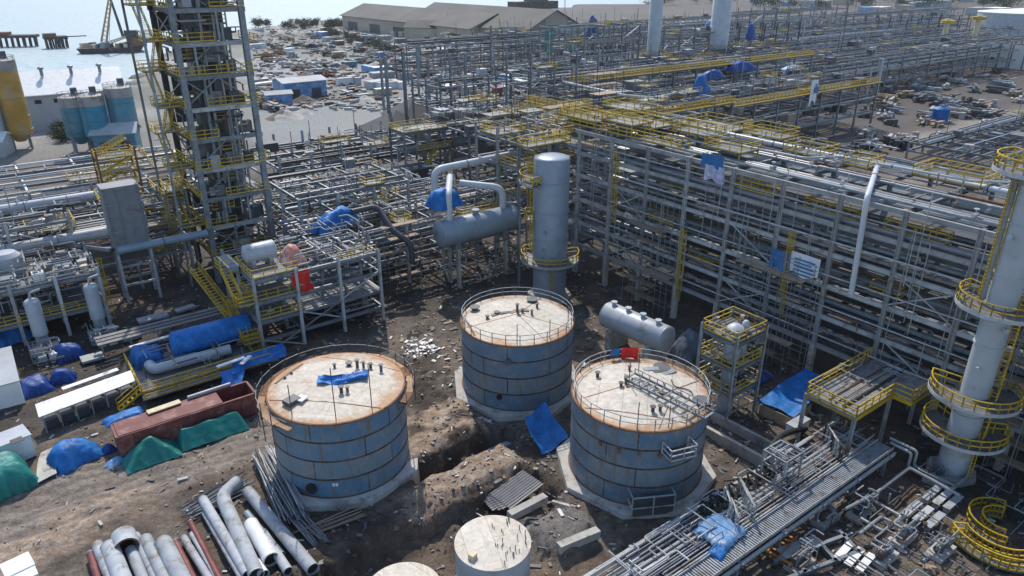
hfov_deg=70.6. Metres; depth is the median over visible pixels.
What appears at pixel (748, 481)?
cable coil
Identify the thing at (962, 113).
material stack
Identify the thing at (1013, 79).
material stack
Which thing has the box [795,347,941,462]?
access platform
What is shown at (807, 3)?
plant building
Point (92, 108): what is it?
silo
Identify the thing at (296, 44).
material stack
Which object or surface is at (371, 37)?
material stack
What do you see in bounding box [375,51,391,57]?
site hut
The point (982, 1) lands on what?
tree
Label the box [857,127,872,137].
material stack
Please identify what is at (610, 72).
scaffold
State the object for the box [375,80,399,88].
site hut
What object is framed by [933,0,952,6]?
plant building
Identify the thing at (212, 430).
tarpaulin
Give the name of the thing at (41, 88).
warehouse
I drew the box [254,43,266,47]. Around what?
site hut
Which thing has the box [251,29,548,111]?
debris
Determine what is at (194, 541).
pipe
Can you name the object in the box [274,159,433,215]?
rack
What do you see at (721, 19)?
column vessel
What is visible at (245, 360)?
board
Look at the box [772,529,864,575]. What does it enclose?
steel framework
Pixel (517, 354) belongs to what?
storage tank
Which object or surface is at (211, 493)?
tube bundle
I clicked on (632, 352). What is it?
cloth
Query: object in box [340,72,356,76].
material stack
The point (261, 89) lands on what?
material stack
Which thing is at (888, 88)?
material stack
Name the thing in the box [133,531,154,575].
pipe
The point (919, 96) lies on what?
material stack
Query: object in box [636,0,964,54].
pipe rack
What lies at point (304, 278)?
cloth
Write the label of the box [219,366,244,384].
tarpaulin
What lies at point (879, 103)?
material stack
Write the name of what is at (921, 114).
material stack
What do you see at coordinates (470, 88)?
site hut
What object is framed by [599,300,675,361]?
vessel
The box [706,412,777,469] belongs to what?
trench wall
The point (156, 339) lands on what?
board
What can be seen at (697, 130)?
platform cluster
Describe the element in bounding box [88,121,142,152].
batching hut
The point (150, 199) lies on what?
platform cluster
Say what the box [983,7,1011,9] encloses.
plant building
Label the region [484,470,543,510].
sheet pile
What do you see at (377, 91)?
site container
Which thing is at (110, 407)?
debris
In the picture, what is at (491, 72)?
steel post
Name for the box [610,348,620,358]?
cloth
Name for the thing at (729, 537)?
plastic sheet
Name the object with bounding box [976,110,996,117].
material stack
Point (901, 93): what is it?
material stack
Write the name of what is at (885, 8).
plant building
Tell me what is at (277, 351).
tarpaulin
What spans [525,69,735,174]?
pipe rack
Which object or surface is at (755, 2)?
tree
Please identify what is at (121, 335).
cable rack
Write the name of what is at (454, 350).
debris
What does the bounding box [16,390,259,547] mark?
debris
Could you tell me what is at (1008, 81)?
material stack
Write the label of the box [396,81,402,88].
site container
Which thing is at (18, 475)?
tarpaulin
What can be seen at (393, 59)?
material stack
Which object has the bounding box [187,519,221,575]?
pipe
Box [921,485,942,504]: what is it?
grating strip
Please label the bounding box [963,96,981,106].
material stack
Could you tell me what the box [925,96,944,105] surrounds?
material stack
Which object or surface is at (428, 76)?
steel post
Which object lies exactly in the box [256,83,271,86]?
material stack
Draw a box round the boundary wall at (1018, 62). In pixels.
[938,40,1023,69]
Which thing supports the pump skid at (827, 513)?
on the ground
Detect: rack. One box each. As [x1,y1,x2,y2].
[0,138,197,218]
[0,189,195,295]
[94,306,239,356]
[242,111,427,182]
[258,156,516,282]
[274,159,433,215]
[382,18,580,82]
[389,106,499,184]
[420,83,590,201]
[492,11,797,45]
[497,11,743,58]
[509,34,814,124]
[518,20,698,67]
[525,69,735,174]
[549,99,1023,471]
[583,416,895,575]
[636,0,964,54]
[655,57,881,147]
[660,18,941,84]
[661,12,971,54]
[726,22,1019,86]
[771,25,1023,99]
[905,102,1023,175]
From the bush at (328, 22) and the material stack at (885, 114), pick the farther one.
the bush at (328, 22)
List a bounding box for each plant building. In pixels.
[802,0,819,6]
[817,0,831,6]
[832,0,853,4]
[858,7,872,14]
[871,6,891,10]
[895,0,913,6]
[896,5,914,11]
[913,1,930,7]
[925,9,950,15]
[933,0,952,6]
[965,7,984,15]
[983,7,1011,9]
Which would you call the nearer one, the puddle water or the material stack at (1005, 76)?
the puddle water
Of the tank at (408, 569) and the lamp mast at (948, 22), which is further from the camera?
the lamp mast at (948, 22)
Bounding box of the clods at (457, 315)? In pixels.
[339,250,655,402]
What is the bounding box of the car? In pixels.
[347,87,357,91]
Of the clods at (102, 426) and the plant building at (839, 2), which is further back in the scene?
the plant building at (839, 2)
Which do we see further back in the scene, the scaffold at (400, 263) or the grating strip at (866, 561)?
the scaffold at (400, 263)
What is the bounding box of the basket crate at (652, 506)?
[627,486,676,519]
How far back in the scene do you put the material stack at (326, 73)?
313.55 m
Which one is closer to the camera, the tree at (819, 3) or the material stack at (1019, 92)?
the material stack at (1019, 92)
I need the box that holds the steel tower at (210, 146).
[120,0,277,286]
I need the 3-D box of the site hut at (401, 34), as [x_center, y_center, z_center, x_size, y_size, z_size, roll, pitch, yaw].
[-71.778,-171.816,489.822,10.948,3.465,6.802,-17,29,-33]
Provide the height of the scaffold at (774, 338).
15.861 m
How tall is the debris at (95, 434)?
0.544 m
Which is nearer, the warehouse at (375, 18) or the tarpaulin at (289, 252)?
the tarpaulin at (289, 252)
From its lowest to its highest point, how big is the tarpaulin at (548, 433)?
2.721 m
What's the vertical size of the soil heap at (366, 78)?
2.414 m
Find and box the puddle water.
[407,330,423,339]
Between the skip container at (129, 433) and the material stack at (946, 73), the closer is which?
the skip container at (129, 433)
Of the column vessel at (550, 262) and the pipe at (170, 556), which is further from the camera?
the column vessel at (550, 262)
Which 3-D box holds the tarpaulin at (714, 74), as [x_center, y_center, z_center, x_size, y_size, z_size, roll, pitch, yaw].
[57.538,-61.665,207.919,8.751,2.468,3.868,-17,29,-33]
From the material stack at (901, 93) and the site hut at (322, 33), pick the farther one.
the site hut at (322, 33)
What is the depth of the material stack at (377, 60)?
350.01 m
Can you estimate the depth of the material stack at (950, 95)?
259.44 m
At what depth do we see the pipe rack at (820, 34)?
341.19 m
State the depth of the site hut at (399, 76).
306.20 m
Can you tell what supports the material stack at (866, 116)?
on the ground
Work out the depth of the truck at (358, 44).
425.89 m
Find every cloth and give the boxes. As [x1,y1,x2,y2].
[291,269,309,287]
[301,283,313,291]
[316,369,367,384]
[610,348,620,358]
[621,347,638,358]
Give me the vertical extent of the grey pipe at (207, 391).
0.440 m
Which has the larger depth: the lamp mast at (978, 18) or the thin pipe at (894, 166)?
the lamp mast at (978, 18)
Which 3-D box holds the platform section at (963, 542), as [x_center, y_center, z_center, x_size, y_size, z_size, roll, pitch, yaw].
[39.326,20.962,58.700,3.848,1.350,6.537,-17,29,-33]
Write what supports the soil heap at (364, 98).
on the ground
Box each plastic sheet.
[692,513,746,550]
[706,544,728,562]
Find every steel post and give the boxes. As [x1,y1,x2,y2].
[379,59,386,108]
[383,56,390,113]
[401,51,407,114]
[415,45,421,95]
[426,59,430,104]
[439,38,441,66]
[448,55,452,105]
[463,54,467,104]
[490,26,492,81]
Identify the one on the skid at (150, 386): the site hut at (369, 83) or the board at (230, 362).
the board at (230, 362)
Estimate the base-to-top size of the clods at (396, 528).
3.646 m
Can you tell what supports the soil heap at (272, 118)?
on the ground
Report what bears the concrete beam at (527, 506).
on the ground
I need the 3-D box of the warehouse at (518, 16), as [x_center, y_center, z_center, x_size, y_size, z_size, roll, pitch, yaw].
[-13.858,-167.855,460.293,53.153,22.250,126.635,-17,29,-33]
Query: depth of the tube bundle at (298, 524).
61.09 m
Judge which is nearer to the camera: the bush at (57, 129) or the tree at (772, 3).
the bush at (57, 129)
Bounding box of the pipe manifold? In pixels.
[802,437,1023,575]
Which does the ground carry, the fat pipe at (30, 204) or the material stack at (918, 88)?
the material stack at (918, 88)
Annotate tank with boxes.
[254,340,419,511]
[373,562,438,575]
[454,287,576,421]
[454,515,530,575]
[556,348,715,519]
[977,8,1023,35]
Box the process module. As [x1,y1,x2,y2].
[0,241,115,345]
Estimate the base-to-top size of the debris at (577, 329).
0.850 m
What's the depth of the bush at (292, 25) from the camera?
552.09 m
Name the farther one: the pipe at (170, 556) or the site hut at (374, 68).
the site hut at (374, 68)
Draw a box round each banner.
[701,153,723,170]
[703,164,724,184]
[769,248,790,271]
[789,251,820,278]
[808,80,818,105]
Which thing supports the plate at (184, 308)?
on the ground
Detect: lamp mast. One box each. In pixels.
[940,19,955,35]
[972,15,986,36]
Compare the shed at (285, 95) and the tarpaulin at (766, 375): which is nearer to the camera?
the tarpaulin at (766, 375)
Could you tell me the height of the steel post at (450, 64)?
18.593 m
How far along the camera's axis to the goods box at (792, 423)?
73.34 m
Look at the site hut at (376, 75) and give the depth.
309.12 m
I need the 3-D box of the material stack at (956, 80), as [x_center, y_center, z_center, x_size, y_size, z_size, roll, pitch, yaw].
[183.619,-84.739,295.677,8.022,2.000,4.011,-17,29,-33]
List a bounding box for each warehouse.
[0,131,14,157]
[18,63,124,130]
[339,3,497,44]
[403,20,436,38]
[426,2,581,50]
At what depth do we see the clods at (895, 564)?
65.51 m
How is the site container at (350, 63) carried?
on the ground
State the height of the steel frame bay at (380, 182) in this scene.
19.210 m
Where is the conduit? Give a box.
[763,426,807,468]
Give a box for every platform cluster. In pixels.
[139,175,201,281]
[474,98,606,261]
[560,95,800,159]
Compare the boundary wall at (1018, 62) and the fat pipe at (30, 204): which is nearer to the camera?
the fat pipe at (30, 204)
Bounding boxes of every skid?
[115,328,278,410]
[783,538,819,573]
[810,494,843,531]
[845,485,878,524]
[870,528,902,570]
[886,509,920,549]
[921,456,948,485]
[925,523,959,564]
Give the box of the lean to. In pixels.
[35,370,139,432]
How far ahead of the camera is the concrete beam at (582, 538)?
59.27 m
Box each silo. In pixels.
[0,51,33,150]
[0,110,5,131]
[56,87,92,152]
[75,86,108,150]
[102,78,139,130]
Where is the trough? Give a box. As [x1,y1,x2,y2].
[217,254,238,272]
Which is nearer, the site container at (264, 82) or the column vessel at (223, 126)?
the column vessel at (223, 126)
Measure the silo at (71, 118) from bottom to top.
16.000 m
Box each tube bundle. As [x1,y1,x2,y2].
[178,470,256,518]
[252,445,312,528]
[283,503,327,547]
[293,503,365,535]
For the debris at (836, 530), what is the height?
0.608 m
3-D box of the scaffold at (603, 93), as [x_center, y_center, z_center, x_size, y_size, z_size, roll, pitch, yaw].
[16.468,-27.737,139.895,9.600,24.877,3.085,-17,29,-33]
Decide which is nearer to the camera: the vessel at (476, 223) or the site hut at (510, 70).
the vessel at (476, 223)
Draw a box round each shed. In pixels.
[262,89,293,103]
[271,75,327,98]
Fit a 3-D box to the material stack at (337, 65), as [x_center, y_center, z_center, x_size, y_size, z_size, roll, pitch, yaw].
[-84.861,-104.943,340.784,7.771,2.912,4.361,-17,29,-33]
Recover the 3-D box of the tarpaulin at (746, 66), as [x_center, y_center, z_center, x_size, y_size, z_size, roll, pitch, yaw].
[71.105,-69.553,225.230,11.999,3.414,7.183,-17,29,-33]
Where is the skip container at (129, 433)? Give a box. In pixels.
[110,381,258,457]
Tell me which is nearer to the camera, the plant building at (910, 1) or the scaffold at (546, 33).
the scaffold at (546, 33)
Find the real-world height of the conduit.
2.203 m
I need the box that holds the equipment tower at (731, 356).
[695,306,768,418]
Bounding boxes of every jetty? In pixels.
[0,32,39,46]
[42,33,68,48]
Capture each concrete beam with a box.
[507,493,547,519]
[551,500,574,507]
[556,526,600,554]
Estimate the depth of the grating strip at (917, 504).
63.26 m
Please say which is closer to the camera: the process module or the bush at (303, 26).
the process module
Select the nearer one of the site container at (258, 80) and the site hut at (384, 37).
the site container at (258, 80)
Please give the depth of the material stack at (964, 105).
239.39 m
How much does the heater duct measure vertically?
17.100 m
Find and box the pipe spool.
[110,526,139,557]
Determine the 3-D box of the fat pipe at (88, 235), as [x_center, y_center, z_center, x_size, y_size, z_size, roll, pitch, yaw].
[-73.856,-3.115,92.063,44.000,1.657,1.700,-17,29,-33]
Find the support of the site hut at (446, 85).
on the ground
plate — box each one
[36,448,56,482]
[80,351,104,363]
[123,332,141,341]
[136,311,168,324]
[174,304,195,313]
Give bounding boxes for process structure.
[188,214,384,351]
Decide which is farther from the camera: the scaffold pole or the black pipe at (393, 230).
the scaffold pole
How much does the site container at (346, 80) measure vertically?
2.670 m
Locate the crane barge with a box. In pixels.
[76,0,146,53]
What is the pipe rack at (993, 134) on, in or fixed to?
on the ground
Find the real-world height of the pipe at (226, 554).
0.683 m
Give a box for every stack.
[253,53,276,59]
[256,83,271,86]
[256,87,272,90]
[258,102,269,108]
[259,101,278,108]
[267,102,283,111]
[269,104,281,111]
[270,44,282,48]
[271,50,285,54]
[273,57,283,61]
[278,62,292,67]
[283,35,294,40]
[284,51,296,57]
[290,64,300,70]
[291,42,301,45]
[298,43,309,47]
[303,32,318,36]
[305,68,322,72]
[309,43,322,47]
[318,70,334,76]
[321,50,334,55]
[322,62,339,67]
[329,51,346,58]
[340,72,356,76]
[351,47,363,52]
[351,55,368,62]
[356,47,367,51]
[366,36,376,40]
[367,59,383,63]
[388,56,399,61]
[850,139,875,150]
[851,144,865,149]
[856,97,870,102]
[856,108,870,117]
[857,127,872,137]
[860,67,872,102]
[861,124,876,134]
[863,101,886,111]
[866,138,885,152]
[870,58,884,94]
[872,93,899,101]
[875,105,905,112]
[876,101,896,109]
[876,109,894,119]
[878,135,900,150]
[880,80,896,85]
[881,85,892,91]
[883,96,894,101]
[883,116,897,126]
[888,136,912,148]
[895,90,914,96]
[897,132,919,138]
[904,136,922,143]
[907,85,927,90]
[910,80,924,85]
[912,92,923,101]
[915,115,929,124]
[916,110,931,116]
[916,112,930,119]
[920,117,929,124]
[921,86,942,91]
[921,91,936,100]
[922,79,940,86]
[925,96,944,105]
[929,120,944,125]
[932,71,955,76]
[934,95,960,101]
[941,93,960,97]
[942,82,949,89]
[942,99,957,105]
[943,97,961,103]
[945,76,956,81]
[946,103,966,108]
[947,103,973,106]
[948,106,972,118]
[950,70,961,75]
[953,77,967,83]
[961,96,977,101]
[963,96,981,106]
[967,83,979,91]
[967,106,991,117]
[974,74,990,76]
[976,99,997,106]
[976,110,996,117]
[980,100,992,106]
[982,85,1008,93]
[985,78,999,83]
[986,108,1005,116]
[990,80,1011,88]
[991,67,1005,72]
[996,75,1016,81]
[998,80,1012,87]
[1000,74,1009,79]
[1001,88,1017,95]
[1006,90,1022,95]
[1010,95,1023,102]
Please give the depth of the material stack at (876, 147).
186.18 m
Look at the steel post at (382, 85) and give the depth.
240.70 m
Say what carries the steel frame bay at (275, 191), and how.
on the ground
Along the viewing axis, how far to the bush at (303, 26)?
549.70 m
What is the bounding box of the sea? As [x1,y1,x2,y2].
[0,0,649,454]
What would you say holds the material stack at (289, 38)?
on the ground
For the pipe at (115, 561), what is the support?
on the ground
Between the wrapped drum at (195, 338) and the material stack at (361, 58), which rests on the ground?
the material stack at (361, 58)
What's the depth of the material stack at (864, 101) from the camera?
254.29 m
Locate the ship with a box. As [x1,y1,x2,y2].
[508,0,557,8]
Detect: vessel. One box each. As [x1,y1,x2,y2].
[179,7,247,263]
[241,239,276,268]
[431,201,525,287]
[516,129,578,303]
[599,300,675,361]
[642,0,664,77]
[703,0,732,83]
[919,146,1023,487]
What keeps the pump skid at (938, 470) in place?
on the ground
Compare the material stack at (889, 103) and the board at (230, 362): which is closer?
the board at (230, 362)
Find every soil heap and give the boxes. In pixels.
[265,108,283,121]
[274,109,304,121]
[293,94,316,103]
[296,71,312,76]
[299,110,312,114]
[338,64,352,69]
[358,95,375,102]
[361,77,372,83]
[369,61,378,65]
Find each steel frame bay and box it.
[0,186,85,298]
[242,158,420,243]
[267,128,412,265]
[411,57,511,150]
[505,27,599,128]
[538,8,640,100]
[631,10,739,89]
[697,10,800,76]
[730,0,848,43]
[875,6,969,41]
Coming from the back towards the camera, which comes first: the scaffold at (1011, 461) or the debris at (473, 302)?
the debris at (473, 302)
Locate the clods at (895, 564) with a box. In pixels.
[704,367,1023,575]
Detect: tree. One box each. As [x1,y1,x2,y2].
[751,0,764,5]
[754,0,784,7]
[785,0,798,7]
[811,0,829,6]
[858,0,875,6]
[895,0,908,4]
[916,0,945,5]
[977,0,989,5]
[986,0,1007,5]
[994,0,1013,6]
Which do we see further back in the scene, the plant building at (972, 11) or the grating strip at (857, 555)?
the plant building at (972, 11)
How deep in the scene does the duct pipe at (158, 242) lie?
102.26 m
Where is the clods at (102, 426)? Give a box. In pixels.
[2,369,260,453]
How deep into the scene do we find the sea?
674.88 m
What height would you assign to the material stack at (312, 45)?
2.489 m
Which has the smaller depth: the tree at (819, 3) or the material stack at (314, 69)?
the material stack at (314, 69)
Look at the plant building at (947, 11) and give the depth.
698.45 m
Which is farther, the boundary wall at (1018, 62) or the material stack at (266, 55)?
the material stack at (266, 55)
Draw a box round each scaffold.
[369,219,422,291]
[537,99,580,195]
[538,26,574,92]
[566,199,578,272]
[572,82,623,208]
[578,58,623,190]
[621,183,681,320]
[728,228,822,375]
[980,290,1023,480]
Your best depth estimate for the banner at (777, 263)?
82.57 m
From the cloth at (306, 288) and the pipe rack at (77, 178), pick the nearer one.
the cloth at (306, 288)
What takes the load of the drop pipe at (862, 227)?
on the pipe rack at (763, 211)
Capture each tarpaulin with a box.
[0,327,33,347]
[0,451,39,501]
[20,373,55,400]
[46,438,103,476]
[49,368,76,385]
[54,342,86,364]
[101,406,143,428]
[101,443,116,455]
[103,456,122,469]
[120,436,182,474]
[130,344,165,369]
[176,411,249,451]
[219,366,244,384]
[231,343,287,373]
[279,244,306,265]
[309,206,358,235]
[424,188,464,211]
[525,402,568,454]
[586,15,599,36]
[666,328,706,363]
[692,74,711,94]
[702,69,724,79]
[722,59,757,71]
[745,23,755,39]
[748,368,775,388]
[758,368,825,416]
[781,65,803,70]
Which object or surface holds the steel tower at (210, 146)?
on the ground
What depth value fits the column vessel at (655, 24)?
239.64 m
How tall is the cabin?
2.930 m
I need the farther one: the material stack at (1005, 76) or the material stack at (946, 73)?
the material stack at (946, 73)
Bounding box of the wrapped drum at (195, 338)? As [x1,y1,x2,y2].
[169,313,252,356]
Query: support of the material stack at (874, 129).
on the ground
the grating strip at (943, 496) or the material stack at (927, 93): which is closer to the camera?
the grating strip at (943, 496)
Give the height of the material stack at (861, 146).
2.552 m
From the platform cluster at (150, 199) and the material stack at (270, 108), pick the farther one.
the material stack at (270, 108)
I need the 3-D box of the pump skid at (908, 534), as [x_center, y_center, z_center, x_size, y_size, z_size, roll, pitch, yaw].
[32.615,20.121,60.266,2.600,2.312,1.542,-17,29,-33]
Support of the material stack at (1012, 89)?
on the ground
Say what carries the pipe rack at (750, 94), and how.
on the ground
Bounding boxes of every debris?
[3,281,259,438]
[4,418,270,550]
[7,291,206,443]
[7,436,246,528]
[12,278,276,458]
[16,285,244,460]
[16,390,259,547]
[21,444,216,542]
[164,397,580,574]
[175,418,580,572]
[177,398,561,575]
[193,406,533,534]
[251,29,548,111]
[258,29,533,110]
[272,288,784,568]
[279,301,744,575]
[299,297,752,575]
[335,292,754,557]
[338,248,654,384]
[346,238,657,389]
[358,239,669,385]
[361,244,634,367]
[402,335,449,361]
[569,364,1020,563]
[668,360,1023,575]
[679,361,1023,575]
[699,368,1023,574]
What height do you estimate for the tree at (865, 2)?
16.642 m
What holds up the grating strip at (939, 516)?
on the ground
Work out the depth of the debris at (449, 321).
102.10 m
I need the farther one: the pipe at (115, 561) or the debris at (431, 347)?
the debris at (431, 347)
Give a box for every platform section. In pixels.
[948,521,1023,573]
[964,497,1007,549]
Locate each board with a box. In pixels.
[61,368,118,390]
[129,335,168,348]
[146,399,180,414]
[216,356,244,367]
[239,355,251,364]
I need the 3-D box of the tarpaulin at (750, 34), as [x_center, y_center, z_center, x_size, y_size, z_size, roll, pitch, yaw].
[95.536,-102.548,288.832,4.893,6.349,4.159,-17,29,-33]
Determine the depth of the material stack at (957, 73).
314.38 m
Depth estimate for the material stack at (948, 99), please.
250.14 m
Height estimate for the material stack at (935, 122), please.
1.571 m
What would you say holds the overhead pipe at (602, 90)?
on the pipe rack at (666, 102)
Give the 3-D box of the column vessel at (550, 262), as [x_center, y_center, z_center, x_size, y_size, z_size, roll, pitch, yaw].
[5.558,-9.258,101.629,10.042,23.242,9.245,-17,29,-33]
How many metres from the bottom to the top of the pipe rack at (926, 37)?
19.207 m
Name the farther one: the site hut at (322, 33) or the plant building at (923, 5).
the plant building at (923, 5)
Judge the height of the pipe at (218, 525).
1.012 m
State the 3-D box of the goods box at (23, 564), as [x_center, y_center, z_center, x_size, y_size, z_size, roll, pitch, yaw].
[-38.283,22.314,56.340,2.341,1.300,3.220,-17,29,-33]
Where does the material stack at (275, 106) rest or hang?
on the ground
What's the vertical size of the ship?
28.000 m
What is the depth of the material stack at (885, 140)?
191.49 m
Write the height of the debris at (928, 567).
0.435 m
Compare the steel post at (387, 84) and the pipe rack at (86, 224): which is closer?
the pipe rack at (86, 224)
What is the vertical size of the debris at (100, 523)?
0.894 m
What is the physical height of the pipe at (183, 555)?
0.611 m
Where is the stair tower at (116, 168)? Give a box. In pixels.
[89,132,143,191]
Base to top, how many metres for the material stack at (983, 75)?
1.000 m
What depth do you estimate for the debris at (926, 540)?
68.49 m
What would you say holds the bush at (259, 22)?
on the ground
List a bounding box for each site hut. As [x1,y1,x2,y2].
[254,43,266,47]
[283,47,294,52]
[316,31,327,36]
[322,36,332,41]
[334,40,344,44]
[363,78,390,89]
[369,70,394,78]
[370,65,391,71]
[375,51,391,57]
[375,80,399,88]
[377,35,391,40]
[397,72,412,79]
[398,32,403,37]
[441,83,457,91]
[457,85,476,95]
[504,69,519,77]
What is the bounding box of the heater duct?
[96,179,161,303]
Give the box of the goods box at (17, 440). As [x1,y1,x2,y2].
[0,424,36,460]
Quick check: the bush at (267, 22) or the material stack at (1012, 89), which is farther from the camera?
the bush at (267, 22)
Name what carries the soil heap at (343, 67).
on the ground
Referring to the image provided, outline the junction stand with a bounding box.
[759,439,803,489]
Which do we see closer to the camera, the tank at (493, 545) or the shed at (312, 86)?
the tank at (493, 545)
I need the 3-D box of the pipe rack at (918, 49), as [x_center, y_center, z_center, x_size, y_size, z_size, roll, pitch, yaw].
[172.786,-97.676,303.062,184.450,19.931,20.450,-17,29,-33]
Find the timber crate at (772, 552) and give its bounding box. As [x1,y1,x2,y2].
[764,529,807,567]
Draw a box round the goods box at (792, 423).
[785,415,810,436]
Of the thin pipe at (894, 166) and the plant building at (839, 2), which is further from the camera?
the plant building at (839, 2)
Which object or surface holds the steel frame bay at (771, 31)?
on the ground
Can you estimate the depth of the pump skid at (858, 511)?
62.86 m
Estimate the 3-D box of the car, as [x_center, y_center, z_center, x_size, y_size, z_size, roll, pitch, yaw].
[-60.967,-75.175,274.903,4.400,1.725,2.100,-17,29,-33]
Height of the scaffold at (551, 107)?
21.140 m
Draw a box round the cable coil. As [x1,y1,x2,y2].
[697,461,781,515]
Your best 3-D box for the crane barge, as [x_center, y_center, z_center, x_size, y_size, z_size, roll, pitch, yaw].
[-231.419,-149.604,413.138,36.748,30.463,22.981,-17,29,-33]
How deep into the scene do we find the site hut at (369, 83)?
281.35 m
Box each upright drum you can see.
[23,288,65,365]
[83,274,119,347]
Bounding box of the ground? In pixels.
[0,0,1023,575]
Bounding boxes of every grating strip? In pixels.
[834,541,852,560]
[844,546,864,566]
[855,552,874,572]
[901,500,922,520]
[912,505,934,524]
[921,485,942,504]
[923,511,945,532]
[931,490,952,509]
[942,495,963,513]
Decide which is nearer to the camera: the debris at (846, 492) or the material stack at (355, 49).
the debris at (846, 492)
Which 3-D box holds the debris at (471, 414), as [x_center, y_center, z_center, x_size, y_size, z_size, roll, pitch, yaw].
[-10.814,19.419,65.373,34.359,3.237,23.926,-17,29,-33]
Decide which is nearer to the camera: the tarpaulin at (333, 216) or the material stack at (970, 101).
the tarpaulin at (333, 216)
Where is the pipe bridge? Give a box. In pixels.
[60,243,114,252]
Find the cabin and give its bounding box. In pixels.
[0,346,24,408]
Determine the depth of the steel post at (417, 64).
263.36 m
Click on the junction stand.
(779, 453)
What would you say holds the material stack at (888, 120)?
on the ground
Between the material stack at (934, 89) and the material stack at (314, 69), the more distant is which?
the material stack at (314, 69)
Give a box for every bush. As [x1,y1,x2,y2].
[45,128,65,141]
[48,119,62,129]
[50,126,67,141]
[55,129,69,141]
[251,18,264,27]
[260,18,272,26]
[278,18,294,28]
[281,21,289,28]
[294,17,309,24]
[299,22,309,28]
[325,17,335,27]
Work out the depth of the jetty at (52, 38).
436.29 m
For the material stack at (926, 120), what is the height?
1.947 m
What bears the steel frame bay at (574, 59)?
on the ground
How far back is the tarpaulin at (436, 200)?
103.58 m
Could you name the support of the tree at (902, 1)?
on the ground
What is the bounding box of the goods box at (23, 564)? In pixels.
[0,552,38,575]
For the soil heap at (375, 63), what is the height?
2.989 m
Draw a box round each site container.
[247,78,263,82]
[249,44,260,48]
[255,81,271,88]
[335,76,357,84]
[343,61,356,66]
[346,75,361,84]
[361,64,370,72]
[373,87,391,95]
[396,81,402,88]
[513,78,526,85]
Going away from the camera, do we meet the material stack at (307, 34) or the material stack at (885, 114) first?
the material stack at (885, 114)
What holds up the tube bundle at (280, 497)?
on the ground
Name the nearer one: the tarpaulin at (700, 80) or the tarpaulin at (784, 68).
the tarpaulin at (700, 80)
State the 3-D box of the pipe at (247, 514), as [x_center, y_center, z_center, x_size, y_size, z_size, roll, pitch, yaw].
[-20.819,20.554,60.520,1.311,0.753,6.712,-17,29,-33]
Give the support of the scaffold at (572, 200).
on the ground
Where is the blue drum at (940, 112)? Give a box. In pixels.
[931,105,951,123]
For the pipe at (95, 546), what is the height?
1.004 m
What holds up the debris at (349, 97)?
on the ground
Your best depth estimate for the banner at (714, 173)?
86.93 m
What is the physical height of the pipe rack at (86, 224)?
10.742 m
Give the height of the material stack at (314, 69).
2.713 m
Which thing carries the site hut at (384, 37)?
on the ground
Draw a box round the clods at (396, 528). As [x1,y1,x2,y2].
[187,384,610,575]
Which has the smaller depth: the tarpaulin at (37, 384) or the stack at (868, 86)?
the tarpaulin at (37, 384)
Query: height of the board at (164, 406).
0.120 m
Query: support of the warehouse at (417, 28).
on the ground
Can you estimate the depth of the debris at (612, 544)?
73.91 m
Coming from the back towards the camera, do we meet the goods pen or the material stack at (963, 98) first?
the material stack at (963, 98)
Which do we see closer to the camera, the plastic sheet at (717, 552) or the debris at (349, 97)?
the plastic sheet at (717, 552)
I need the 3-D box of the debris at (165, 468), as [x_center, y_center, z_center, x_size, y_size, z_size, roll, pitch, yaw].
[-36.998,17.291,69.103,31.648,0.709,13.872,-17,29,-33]
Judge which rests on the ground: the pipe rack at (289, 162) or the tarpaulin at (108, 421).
the pipe rack at (289, 162)
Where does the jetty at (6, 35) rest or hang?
in the sea
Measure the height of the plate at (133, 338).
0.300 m
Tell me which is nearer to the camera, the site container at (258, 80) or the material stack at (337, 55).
the site container at (258, 80)
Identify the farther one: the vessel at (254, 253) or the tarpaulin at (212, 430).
the vessel at (254, 253)
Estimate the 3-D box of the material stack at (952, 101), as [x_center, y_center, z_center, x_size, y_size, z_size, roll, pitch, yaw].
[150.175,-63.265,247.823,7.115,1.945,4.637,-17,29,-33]
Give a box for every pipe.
[0,190,98,214]
[0,226,108,252]
[86,550,101,575]
[91,540,109,575]
[100,539,131,575]
[116,229,207,254]
[124,545,148,575]
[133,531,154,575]
[139,533,168,575]
[144,344,231,373]
[154,535,190,575]
[173,538,195,575]
[179,534,211,575]
[187,382,230,399]
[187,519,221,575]
[188,531,213,575]
[198,495,246,575]
[201,511,240,575]
[216,476,264,575]
[242,486,318,575]
[243,510,284,555]
[243,517,277,566]
[257,558,269,575]
[263,528,292,575]
[351,205,414,262]
[431,146,545,191]
[445,174,452,220]
[459,180,505,207]
[562,81,691,97]
[705,127,1016,196]
[716,140,1010,183]
[848,160,880,294]
[979,178,1018,300]
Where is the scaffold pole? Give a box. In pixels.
[503,44,503,73]
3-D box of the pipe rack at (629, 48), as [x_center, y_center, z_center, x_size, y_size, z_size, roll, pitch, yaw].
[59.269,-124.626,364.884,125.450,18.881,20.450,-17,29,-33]
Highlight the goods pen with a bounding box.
[756,401,811,426]
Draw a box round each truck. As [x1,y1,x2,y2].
[354,42,363,46]
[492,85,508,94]
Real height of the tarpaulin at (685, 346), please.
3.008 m

